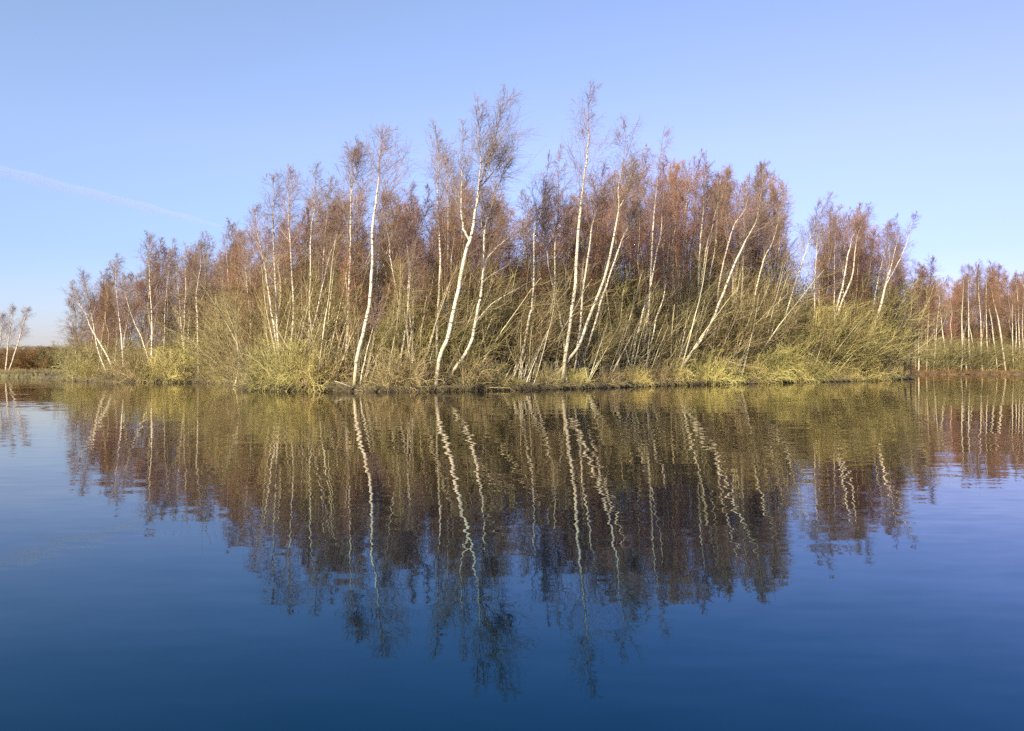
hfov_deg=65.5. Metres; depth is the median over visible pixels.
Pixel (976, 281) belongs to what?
birch tree
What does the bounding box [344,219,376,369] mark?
birch tree
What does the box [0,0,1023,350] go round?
sky
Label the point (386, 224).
birch tree
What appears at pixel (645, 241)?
birch tree
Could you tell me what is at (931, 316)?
birch tree
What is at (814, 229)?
birch tree
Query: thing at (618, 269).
birch tree
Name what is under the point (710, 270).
birch tree
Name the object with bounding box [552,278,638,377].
willow clump
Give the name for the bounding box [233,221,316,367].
birch tree
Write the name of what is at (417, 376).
willow shrub
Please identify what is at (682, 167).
birch tree
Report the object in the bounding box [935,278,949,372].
birch tree
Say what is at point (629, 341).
willow clump
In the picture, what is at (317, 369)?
willow shrub
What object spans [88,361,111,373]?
willow shrub
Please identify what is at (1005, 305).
birch tree
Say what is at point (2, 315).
birch tree
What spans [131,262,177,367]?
birch tree
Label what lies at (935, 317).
birch tree
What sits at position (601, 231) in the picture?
birch tree
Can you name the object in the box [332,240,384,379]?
birch tree
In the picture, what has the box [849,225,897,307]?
birch tree
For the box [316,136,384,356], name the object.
birch tree
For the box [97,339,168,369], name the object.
scrub bush
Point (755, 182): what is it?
birch tree
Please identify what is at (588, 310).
willow clump
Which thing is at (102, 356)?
willow clump
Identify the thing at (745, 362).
willow clump
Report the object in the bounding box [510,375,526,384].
willow shrub
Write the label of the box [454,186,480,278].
birch tree
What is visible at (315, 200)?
birch tree
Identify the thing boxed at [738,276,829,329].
scrub bush
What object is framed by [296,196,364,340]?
birch tree
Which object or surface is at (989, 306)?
birch tree
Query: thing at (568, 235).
birch tree
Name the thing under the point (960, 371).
dead grass
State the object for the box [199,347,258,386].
willow shrub
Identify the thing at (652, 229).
birch tree
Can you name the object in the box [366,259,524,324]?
scrub bush
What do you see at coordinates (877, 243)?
birch tree
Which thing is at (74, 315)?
birch tree
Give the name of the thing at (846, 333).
scrub bush
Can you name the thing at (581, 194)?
birch tree
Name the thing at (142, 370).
willow shrub
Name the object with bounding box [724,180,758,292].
birch tree
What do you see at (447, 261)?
birch tree
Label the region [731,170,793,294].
birch tree
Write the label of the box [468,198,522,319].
birch tree
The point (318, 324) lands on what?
scrub bush
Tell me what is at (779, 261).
birch tree
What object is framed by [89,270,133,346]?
birch tree
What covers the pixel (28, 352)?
russet bush
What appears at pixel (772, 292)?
willow clump
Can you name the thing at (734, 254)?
birch tree
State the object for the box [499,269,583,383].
willow clump
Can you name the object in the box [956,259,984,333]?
birch tree
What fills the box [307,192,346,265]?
birch tree
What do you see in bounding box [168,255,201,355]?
birch tree
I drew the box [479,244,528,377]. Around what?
birch tree
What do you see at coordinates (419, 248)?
birch tree
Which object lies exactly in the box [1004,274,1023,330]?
birch tree
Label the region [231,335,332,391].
willow shrub
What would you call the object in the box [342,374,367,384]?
willow shrub
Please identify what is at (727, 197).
birch tree
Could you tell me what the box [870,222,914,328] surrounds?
birch tree
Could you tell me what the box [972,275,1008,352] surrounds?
birch tree
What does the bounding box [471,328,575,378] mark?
willow shrub
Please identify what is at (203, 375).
willow shrub
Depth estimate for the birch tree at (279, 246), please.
52.34 m
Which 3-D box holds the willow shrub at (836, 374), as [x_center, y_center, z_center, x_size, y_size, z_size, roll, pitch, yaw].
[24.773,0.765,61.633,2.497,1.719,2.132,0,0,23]
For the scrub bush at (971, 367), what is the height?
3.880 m
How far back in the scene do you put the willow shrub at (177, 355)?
60.93 m
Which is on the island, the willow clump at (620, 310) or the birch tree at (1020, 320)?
the willow clump at (620, 310)
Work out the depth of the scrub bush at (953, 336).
116.66 m
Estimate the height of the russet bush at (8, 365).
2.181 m
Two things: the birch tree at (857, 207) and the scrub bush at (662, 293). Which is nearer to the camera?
the scrub bush at (662, 293)
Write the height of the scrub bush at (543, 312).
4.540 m
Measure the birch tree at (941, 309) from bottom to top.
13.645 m
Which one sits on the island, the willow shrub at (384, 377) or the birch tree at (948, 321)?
the willow shrub at (384, 377)
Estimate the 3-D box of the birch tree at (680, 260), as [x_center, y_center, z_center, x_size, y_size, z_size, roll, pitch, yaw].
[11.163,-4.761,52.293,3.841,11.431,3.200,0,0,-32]
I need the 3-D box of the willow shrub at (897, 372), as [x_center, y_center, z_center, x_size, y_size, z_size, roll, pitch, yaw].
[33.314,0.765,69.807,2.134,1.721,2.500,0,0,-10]
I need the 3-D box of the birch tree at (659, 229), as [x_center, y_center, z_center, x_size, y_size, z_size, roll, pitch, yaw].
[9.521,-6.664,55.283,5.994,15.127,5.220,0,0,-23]
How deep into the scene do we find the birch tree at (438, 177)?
39.91 m
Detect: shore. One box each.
[0,371,72,377]
[877,370,1023,374]
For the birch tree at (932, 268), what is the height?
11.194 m
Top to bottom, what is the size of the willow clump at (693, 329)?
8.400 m
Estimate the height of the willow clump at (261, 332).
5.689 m
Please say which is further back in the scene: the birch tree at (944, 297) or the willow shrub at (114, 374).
the birch tree at (944, 297)
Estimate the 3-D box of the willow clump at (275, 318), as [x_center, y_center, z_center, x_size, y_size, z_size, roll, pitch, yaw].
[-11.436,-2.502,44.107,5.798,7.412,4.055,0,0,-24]
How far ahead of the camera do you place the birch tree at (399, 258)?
41.74 m
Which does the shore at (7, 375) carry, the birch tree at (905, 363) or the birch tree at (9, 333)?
the birch tree at (9, 333)
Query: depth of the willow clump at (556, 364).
44.05 m
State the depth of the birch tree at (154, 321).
61.97 m
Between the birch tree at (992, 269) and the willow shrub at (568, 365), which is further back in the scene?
the birch tree at (992, 269)
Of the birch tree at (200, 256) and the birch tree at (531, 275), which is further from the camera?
the birch tree at (200, 256)
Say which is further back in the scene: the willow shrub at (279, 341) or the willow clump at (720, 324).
the willow clump at (720, 324)
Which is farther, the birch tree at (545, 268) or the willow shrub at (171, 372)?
the willow shrub at (171, 372)
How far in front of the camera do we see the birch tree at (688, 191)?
54.76 m
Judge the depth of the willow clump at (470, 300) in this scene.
42.61 m
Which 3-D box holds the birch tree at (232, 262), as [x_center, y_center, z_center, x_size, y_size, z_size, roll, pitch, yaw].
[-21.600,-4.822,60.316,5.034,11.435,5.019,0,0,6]
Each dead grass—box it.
[0,367,77,373]
[894,368,1023,373]
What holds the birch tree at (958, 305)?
on the shore at (980, 373)
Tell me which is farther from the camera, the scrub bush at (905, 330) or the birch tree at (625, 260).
the scrub bush at (905, 330)
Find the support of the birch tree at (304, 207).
on the island
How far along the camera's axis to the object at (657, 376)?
48.62 m
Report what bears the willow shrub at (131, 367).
on the island
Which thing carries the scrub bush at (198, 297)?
on the island
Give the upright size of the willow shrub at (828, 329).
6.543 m
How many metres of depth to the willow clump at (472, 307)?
40.68 m
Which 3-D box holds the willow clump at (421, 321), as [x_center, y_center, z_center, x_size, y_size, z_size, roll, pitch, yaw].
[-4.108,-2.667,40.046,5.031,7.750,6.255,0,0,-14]
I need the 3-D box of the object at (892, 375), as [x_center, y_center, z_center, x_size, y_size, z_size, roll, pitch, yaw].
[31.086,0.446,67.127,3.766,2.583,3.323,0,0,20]
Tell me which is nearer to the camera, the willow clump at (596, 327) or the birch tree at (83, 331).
the willow clump at (596, 327)
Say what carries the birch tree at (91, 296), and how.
on the island
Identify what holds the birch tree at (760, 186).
on the island
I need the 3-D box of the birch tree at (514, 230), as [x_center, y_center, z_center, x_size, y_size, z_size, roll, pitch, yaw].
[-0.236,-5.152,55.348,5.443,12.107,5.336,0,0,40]
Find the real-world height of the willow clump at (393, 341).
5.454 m
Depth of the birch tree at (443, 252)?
48.02 m
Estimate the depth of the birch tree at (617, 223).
57.78 m
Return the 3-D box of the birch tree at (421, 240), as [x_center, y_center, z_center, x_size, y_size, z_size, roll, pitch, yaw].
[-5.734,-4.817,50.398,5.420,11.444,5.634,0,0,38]
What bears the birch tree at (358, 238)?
on the island
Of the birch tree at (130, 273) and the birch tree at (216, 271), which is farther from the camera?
the birch tree at (130, 273)
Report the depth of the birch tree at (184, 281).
65.18 m
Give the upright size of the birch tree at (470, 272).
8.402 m
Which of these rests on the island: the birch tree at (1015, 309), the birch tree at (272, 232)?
the birch tree at (272, 232)
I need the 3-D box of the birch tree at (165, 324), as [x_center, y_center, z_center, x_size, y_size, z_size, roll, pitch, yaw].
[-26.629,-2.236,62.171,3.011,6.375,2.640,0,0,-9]
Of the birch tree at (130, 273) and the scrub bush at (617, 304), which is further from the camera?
the birch tree at (130, 273)
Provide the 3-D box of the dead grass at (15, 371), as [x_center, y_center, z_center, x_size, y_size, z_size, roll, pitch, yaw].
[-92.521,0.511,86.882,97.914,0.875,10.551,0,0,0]
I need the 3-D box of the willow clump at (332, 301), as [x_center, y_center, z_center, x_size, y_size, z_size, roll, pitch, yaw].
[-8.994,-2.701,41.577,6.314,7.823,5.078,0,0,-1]
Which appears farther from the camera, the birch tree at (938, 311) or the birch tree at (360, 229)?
the birch tree at (938, 311)
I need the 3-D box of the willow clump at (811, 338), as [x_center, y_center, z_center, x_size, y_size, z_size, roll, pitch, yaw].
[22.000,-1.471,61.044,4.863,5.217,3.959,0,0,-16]
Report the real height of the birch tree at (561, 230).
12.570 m
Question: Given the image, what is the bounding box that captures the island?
[35,373,911,391]
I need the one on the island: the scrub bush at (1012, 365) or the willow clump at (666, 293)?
the willow clump at (666, 293)
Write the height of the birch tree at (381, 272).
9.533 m
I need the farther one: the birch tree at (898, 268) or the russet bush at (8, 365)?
the russet bush at (8, 365)
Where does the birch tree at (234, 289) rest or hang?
on the island
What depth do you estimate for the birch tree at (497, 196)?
48.16 m
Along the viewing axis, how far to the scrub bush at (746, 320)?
55.62 m
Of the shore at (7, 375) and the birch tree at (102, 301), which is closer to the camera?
the birch tree at (102, 301)
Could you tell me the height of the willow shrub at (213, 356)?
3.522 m
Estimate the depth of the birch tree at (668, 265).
49.24 m
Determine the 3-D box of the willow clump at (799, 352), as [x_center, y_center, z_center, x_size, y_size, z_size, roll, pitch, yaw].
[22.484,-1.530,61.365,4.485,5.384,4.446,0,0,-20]
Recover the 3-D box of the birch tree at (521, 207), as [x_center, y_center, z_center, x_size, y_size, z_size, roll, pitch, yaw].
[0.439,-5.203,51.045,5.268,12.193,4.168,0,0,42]
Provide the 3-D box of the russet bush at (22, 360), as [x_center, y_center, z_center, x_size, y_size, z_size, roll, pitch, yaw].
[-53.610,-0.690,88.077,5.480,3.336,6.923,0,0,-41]
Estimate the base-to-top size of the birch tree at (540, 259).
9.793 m
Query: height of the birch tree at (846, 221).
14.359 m
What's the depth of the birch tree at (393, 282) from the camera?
41.31 m
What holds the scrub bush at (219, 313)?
on the island
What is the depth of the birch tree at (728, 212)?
65.23 m
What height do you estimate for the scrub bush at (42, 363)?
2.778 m
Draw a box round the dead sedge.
[30,373,920,390]
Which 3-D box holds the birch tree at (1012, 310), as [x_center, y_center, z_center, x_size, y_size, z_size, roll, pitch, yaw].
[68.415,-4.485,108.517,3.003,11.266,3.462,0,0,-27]
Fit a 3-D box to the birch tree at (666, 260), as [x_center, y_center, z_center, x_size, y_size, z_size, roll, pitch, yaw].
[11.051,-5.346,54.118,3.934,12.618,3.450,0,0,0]
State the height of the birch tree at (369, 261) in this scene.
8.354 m
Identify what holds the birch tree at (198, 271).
on the island
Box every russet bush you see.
[0,345,55,370]
[0,347,30,370]
[0,354,28,369]
[9,345,69,370]
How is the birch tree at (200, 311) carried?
on the island
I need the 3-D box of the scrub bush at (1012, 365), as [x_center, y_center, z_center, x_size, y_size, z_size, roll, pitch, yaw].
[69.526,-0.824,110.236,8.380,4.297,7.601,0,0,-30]
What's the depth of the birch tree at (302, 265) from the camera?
45.42 m
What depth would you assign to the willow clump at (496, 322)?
42.03 m
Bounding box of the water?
[0,375,1023,730]
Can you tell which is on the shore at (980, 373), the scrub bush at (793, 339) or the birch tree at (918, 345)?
the birch tree at (918, 345)
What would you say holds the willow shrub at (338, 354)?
on the island
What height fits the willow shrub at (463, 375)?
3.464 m
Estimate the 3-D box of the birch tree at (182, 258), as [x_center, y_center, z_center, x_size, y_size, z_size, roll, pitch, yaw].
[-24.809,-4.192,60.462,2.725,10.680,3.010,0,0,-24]
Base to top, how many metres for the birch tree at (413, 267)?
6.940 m
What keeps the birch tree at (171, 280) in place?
on the island
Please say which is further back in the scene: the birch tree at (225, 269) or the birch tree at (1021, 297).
the birch tree at (1021, 297)
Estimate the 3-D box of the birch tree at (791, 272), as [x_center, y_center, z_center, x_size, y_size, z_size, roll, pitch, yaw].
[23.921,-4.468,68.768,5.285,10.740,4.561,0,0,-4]
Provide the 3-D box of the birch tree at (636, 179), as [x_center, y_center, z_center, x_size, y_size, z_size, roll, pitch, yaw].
[4.878,-6.171,42.456,6.049,14.700,3.641,0,0,0]
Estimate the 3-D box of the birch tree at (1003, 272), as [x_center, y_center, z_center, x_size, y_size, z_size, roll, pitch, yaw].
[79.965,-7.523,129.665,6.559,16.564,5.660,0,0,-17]
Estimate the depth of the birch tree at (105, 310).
63.80 m
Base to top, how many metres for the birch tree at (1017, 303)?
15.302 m
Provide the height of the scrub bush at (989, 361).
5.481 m
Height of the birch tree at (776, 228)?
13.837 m
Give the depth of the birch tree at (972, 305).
113.33 m
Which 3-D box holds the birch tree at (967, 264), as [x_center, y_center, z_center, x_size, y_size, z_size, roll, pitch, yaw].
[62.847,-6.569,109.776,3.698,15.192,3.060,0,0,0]
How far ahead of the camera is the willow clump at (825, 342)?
60.23 m
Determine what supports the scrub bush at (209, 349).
on the island
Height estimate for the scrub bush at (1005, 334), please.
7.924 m
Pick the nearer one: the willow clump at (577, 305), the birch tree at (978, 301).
the willow clump at (577, 305)
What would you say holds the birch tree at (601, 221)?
on the island
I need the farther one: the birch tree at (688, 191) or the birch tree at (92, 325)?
the birch tree at (92, 325)
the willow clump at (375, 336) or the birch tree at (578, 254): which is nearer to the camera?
the willow clump at (375, 336)
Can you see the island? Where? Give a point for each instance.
(391, 389)
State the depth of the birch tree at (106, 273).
67.32 m
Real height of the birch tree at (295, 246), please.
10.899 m
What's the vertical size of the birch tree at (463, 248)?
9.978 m
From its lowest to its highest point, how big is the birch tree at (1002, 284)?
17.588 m
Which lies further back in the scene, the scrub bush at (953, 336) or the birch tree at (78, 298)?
the scrub bush at (953, 336)
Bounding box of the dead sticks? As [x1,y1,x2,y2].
[32,369,913,391]
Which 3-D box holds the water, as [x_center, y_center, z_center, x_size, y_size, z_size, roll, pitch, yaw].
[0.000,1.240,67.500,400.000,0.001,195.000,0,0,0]
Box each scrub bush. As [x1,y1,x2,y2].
[20,349,66,370]
[26,346,72,368]
[42,339,114,372]
[45,351,85,370]
[68,333,146,368]
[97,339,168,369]
[135,313,213,369]
[153,288,318,377]
[161,292,208,340]
[161,320,226,373]
[164,261,276,341]
[177,285,273,369]
[185,290,241,341]
[193,327,221,366]
[196,283,390,359]
[208,316,260,370]
[213,261,390,339]
[233,299,361,360]
[235,260,432,323]
[251,295,420,373]
[336,302,485,375]
[343,335,399,374]
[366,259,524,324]
[414,265,588,323]
[440,310,587,376]
[467,258,610,336]
[501,324,597,376]
[502,269,636,369]
[535,266,677,370]
[552,323,635,373]
[572,279,685,370]
[588,272,714,334]
[596,319,674,374]
[597,304,745,374]
[613,262,743,327]
[619,309,726,363]
[627,291,755,366]
[636,292,816,372]
[663,265,784,318]
[711,267,847,311]
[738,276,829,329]
[756,318,826,364]
[768,293,869,372]
[780,297,914,372]
[784,270,939,370]
[797,294,923,352]
[822,298,896,370]
[829,277,965,372]
[865,301,934,366]
[884,326,953,369]
[899,337,963,371]
[909,336,983,371]
[912,327,988,348]
[916,339,987,372]
[927,324,987,340]
[939,327,1023,345]
[953,346,990,370]
[954,338,1022,370]
[973,337,1023,356]
[974,322,1023,344]
[980,349,1017,370]
[983,345,1023,369]
[993,353,1023,371]
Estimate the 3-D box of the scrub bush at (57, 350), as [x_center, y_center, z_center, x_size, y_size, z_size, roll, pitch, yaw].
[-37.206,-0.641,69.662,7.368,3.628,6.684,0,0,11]
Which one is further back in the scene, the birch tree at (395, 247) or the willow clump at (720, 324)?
the willow clump at (720, 324)
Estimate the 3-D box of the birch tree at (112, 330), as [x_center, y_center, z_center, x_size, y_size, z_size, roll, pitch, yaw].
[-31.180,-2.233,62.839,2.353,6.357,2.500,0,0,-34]
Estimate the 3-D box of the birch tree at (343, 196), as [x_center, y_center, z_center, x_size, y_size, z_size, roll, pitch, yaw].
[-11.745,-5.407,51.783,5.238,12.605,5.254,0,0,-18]
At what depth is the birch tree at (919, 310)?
74.76 m
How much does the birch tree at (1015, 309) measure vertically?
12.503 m
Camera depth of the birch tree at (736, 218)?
53.88 m
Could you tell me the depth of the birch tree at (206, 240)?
67.46 m
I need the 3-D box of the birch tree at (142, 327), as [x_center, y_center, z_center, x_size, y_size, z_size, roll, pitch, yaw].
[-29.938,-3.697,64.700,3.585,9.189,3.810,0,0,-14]
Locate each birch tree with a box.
[0,303,23,369]
[0,310,15,354]
[8,306,32,369]
[45,293,91,351]
[53,328,88,374]
[62,273,119,370]
[67,266,108,375]
[73,289,128,367]
[73,321,96,364]
[78,283,108,330]
[79,287,127,361]
[79,293,113,367]
[86,281,116,366]
[87,268,134,346]
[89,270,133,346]
[96,259,128,344]
[104,273,147,352]
[104,298,131,372]
[105,253,136,363]
[110,273,159,361]
[115,272,155,342]
[119,273,145,348]
[121,253,165,345]
[124,231,173,346]
[124,265,161,350]
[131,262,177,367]
[134,232,177,364]
[137,291,165,365]
[143,237,178,344]
[143,238,196,358]
[149,261,184,348]
[154,296,179,355]
[157,248,191,338]
[162,249,204,340]
[163,247,194,345]
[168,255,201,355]
[171,243,198,371]
[175,252,200,368]
[176,242,207,321]
[178,245,211,315]
[180,260,207,343]
[182,239,216,373]
[183,279,211,343]
[186,255,223,340]
[189,250,233,359]
[195,231,219,329]
[196,254,224,322]
[201,218,268,325]
[202,227,251,334]
[204,250,235,372]
[208,222,241,336]
[218,243,256,326]
[221,225,273,348]
[221,256,245,378]
[223,224,273,346]
[231,241,272,350]
[233,212,299,299]
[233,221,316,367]
[234,203,294,361]
[235,280,263,363]
[241,230,300,324]
[249,227,277,287]
[250,169,298,364]
[261,215,301,298]
[266,164,326,353]
[274,224,308,288]
[278,218,328,311]
[282,207,359,334]
[283,249,322,352]
[286,159,342,345]
[287,197,340,297]
[291,197,376,355]
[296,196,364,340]
[297,208,341,288]
[300,171,357,334]
[306,202,359,363]
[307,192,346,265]
[315,186,355,286]
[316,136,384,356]
[316,245,342,335]
[323,178,380,289]
[324,198,373,319]
[328,239,383,379]
[331,226,386,378]
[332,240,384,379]
[340,190,375,303]
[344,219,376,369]
[352,113,430,385]
[354,208,403,373]
[360,285,388,382]
[364,200,408,307]
[366,187,414,361]
[366,197,413,329]
[367,189,409,298]
[370,196,399,300]
[375,220,434,379]
[376,235,408,380]
[384,198,437,301]
[384,250,433,369]
[390,180,437,371]
[390,201,442,314]
[397,196,464,323]
[409,84,546,384]
[410,240,441,338]
[413,199,466,311]
[414,119,463,363]
[415,227,450,378]
[422,197,447,287]
[424,210,469,378]
[426,199,503,357]
[428,182,462,278]
[430,179,483,373]
[431,154,472,322]
[433,182,480,286]
[437,183,519,318]
[443,155,538,383]
[451,230,488,371]
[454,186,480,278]
[456,191,525,357]
[463,182,519,313]
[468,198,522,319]
[472,201,525,295]
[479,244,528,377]
[495,231,531,340]
[502,189,546,316]
[503,207,522,274]
[506,200,542,310]
[508,232,558,375]
[511,150,573,380]
[515,210,570,374]
[528,191,567,294]
[529,187,571,380]
[529,230,564,363]
[533,144,589,378]
[536,192,594,371]
[536,208,573,320]
[537,190,578,309]
[549,199,613,331]
[550,116,657,379]
[551,197,586,297]
[553,189,609,323]
[559,188,621,308]
[559,192,634,365]
[560,79,626,381]
[561,161,620,380]
[562,207,616,377]
[568,182,629,374]
[575,173,630,281]
[577,197,655,374]
[577,221,621,379]
[586,168,651,368]
[596,164,644,373]
[596,192,647,369]
[608,161,670,322]
[615,182,659,364]
[616,192,670,363]
[620,143,660,284]
[621,160,683,309]
[622,125,678,376]
[623,163,690,286]
[627,167,662,295]
[628,176,693,378]
[640,154,697,311]
[643,210,683,373]
[645,159,704,367]
[649,196,704,331]
[653,172,708,363]
[654,161,701,282]
[658,148,724,300]
[660,160,719,371]
[667,208,701,358]
[674,150,724,373]
[677,162,786,371]
[685,185,722,312]
[688,159,735,289]
[690,164,738,373]
[690,174,729,299]
[691,170,750,367]
[695,166,747,316]
[704,179,740,317]
[705,168,742,289]
[709,186,759,335]
[710,166,740,281]
[711,174,761,373]
[723,160,776,300]
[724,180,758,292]
[729,176,770,332]
[729,226,756,356]
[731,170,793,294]
[733,160,800,370]
[734,188,793,322]
[735,207,771,326]
[741,189,793,368]
[757,178,810,311]
[762,202,823,323]
[764,198,832,366]
[767,182,811,295]
[777,252,811,301]
[788,203,846,306]
[802,191,841,347]
[804,218,841,307]
[805,204,864,301]
[805,231,845,317]
[810,256,833,316]
[811,207,845,314]
[812,207,874,312]
[824,225,851,370]
[829,225,889,327]
[830,207,881,370]
[835,201,876,319]
[838,201,875,291]
[843,241,871,360]
[845,217,879,305]
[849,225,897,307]
[855,210,921,373]
[863,222,890,295]
[867,218,900,363]
[868,219,908,328]
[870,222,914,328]
[875,272,894,356]
[878,237,913,330]
[888,250,908,365]
[890,231,917,371]
[899,259,922,374]
[899,261,942,374]
[903,253,947,374]
[917,281,941,366]
[918,275,928,370]
[921,274,935,371]
[923,281,945,338]
[924,289,945,341]
[927,296,939,368]
[929,281,948,370]
[934,281,953,336]
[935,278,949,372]
[937,275,949,330]
[938,277,972,359]
[943,280,969,335]
[945,280,971,339]
[952,273,983,344]
[953,300,972,370]
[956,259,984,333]
[956,263,982,369]
[956,266,972,370]
[964,266,982,331]
[964,271,985,332]
[964,301,978,350]
[967,267,1006,369]
[969,264,997,371]
[970,259,1002,332]
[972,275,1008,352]
[975,265,998,368]
[976,263,1007,334]
[982,276,1009,332]
[984,293,1004,370]
[985,280,1006,372]
[994,264,1009,330]
[994,277,1017,340]
[996,273,1023,340]
[997,276,1023,350]
[998,268,1011,323]
[1000,273,1023,324]
[1001,269,1023,370]
[1003,292,1023,369]
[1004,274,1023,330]
[1005,284,1023,349]
[1009,274,1023,332]
[1018,272,1023,346]
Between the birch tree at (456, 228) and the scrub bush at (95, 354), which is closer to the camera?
the birch tree at (456, 228)
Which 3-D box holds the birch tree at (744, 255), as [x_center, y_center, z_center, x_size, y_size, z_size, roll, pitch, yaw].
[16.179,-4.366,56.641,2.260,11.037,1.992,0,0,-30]
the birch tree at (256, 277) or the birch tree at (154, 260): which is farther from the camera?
the birch tree at (154, 260)
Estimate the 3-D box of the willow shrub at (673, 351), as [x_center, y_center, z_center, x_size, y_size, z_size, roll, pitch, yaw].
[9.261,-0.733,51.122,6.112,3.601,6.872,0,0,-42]
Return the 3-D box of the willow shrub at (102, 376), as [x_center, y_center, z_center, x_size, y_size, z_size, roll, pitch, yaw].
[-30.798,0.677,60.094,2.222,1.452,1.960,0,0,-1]
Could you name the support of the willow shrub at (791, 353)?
on the island
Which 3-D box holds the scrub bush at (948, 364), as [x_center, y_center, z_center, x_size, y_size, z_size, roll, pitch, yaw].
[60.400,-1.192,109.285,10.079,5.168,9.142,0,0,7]
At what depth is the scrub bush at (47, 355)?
86.94 m
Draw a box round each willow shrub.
[50,348,105,380]
[71,361,106,379]
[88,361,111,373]
[92,367,117,381]
[95,357,142,381]
[96,346,168,382]
[127,346,190,370]
[133,343,205,382]
[135,362,164,378]
[155,342,203,373]
[164,337,216,373]
[173,364,200,382]
[181,331,235,380]
[193,364,219,381]
[197,323,290,375]
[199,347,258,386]
[204,365,231,383]
[217,341,297,388]
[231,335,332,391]
[243,326,337,363]
[249,334,360,391]
[281,345,372,391]
[295,328,375,378]
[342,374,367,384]
[351,349,420,390]
[359,314,461,379]
[362,345,444,391]
[388,315,514,379]
[419,338,514,390]
[442,334,537,378]
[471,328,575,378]
[477,362,517,385]
[500,328,590,377]
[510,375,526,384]
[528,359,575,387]
[544,332,644,376]
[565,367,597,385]
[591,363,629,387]
[603,342,665,376]
[612,329,701,376]
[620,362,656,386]
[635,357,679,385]
[655,317,776,376]
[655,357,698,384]
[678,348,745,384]
[681,373,698,384]
[705,331,794,373]
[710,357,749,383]
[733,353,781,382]
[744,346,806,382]
[753,329,825,382]
[769,299,893,376]
[774,302,891,374]
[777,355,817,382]
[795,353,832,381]
[809,361,838,381]
[823,365,847,379]
[835,316,920,377]
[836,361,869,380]
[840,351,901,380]
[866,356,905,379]
[887,365,908,378]
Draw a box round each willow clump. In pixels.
[94,341,120,369]
[114,347,141,373]
[135,327,178,367]
[163,231,319,381]
[164,328,194,373]
[218,273,311,376]
[219,283,294,375]
[220,297,289,385]
[244,249,377,373]
[253,271,341,366]
[265,215,396,368]
[279,290,350,358]
[283,247,394,377]
[285,292,372,380]
[327,272,424,377]
[332,287,416,381]
[350,288,406,378]
[353,281,432,377]
[377,245,468,361]
[383,246,479,379]
[387,237,514,378]
[390,235,529,380]
[416,281,521,379]
[429,259,521,371]
[445,268,524,373]
[466,243,567,376]
[468,242,588,378]
[474,267,566,379]
[498,292,568,382]
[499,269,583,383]
[524,293,587,378]
[525,267,619,378]
[526,246,615,377]
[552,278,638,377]
[570,249,678,378]
[570,305,643,381]
[588,321,627,376]
[590,304,651,378]
[605,261,700,372]
[620,283,696,379]
[634,222,740,373]
[639,291,703,358]
[655,271,734,375]
[665,259,766,377]
[680,275,762,377]
[684,252,801,370]
[711,281,780,377]
[712,232,823,375]
[718,315,769,372]
[736,235,858,363]
[750,269,816,363]
[776,318,828,368]
[780,314,824,372]
[796,317,838,376]
[816,299,882,370]
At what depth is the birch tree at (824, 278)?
64.83 m
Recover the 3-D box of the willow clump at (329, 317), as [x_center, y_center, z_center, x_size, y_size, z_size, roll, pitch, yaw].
[-9.265,-2.998,41.044,6.582,8.506,7.963,0,0,-14]
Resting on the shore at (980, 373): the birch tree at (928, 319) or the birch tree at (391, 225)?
the birch tree at (928, 319)
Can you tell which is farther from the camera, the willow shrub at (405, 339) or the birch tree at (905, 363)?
the birch tree at (905, 363)
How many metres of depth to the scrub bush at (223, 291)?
50.83 m
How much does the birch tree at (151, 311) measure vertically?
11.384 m
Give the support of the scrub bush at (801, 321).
on the island
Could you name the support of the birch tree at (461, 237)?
on the island
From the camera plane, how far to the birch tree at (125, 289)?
60.66 m
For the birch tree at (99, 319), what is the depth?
69.94 m
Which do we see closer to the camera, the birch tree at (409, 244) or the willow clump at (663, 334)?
the birch tree at (409, 244)
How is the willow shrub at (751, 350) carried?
on the island
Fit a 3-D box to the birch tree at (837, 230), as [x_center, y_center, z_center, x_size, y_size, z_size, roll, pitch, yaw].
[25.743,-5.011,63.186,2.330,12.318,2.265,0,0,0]
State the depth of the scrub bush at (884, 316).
70.67 m
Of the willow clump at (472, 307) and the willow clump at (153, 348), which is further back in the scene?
the willow clump at (153, 348)
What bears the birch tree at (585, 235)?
on the island
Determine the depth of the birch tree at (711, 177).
61.37 m
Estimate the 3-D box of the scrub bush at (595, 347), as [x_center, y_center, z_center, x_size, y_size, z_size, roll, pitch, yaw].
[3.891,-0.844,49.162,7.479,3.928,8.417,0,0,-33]
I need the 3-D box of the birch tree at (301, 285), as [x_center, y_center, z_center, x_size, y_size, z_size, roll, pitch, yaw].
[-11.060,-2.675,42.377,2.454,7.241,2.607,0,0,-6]
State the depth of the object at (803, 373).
57.81 m
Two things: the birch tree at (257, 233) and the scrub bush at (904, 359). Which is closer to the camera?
the birch tree at (257, 233)
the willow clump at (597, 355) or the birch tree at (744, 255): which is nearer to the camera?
the willow clump at (597, 355)
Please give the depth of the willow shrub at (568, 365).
45.93 m
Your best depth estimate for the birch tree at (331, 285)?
43.55 m
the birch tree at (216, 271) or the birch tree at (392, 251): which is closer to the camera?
the birch tree at (392, 251)
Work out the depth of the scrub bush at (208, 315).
53.15 m
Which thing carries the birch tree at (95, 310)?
on the island
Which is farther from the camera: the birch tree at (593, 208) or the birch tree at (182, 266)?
the birch tree at (182, 266)
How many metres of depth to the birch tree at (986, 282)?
109.76 m
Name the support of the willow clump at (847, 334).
on the island

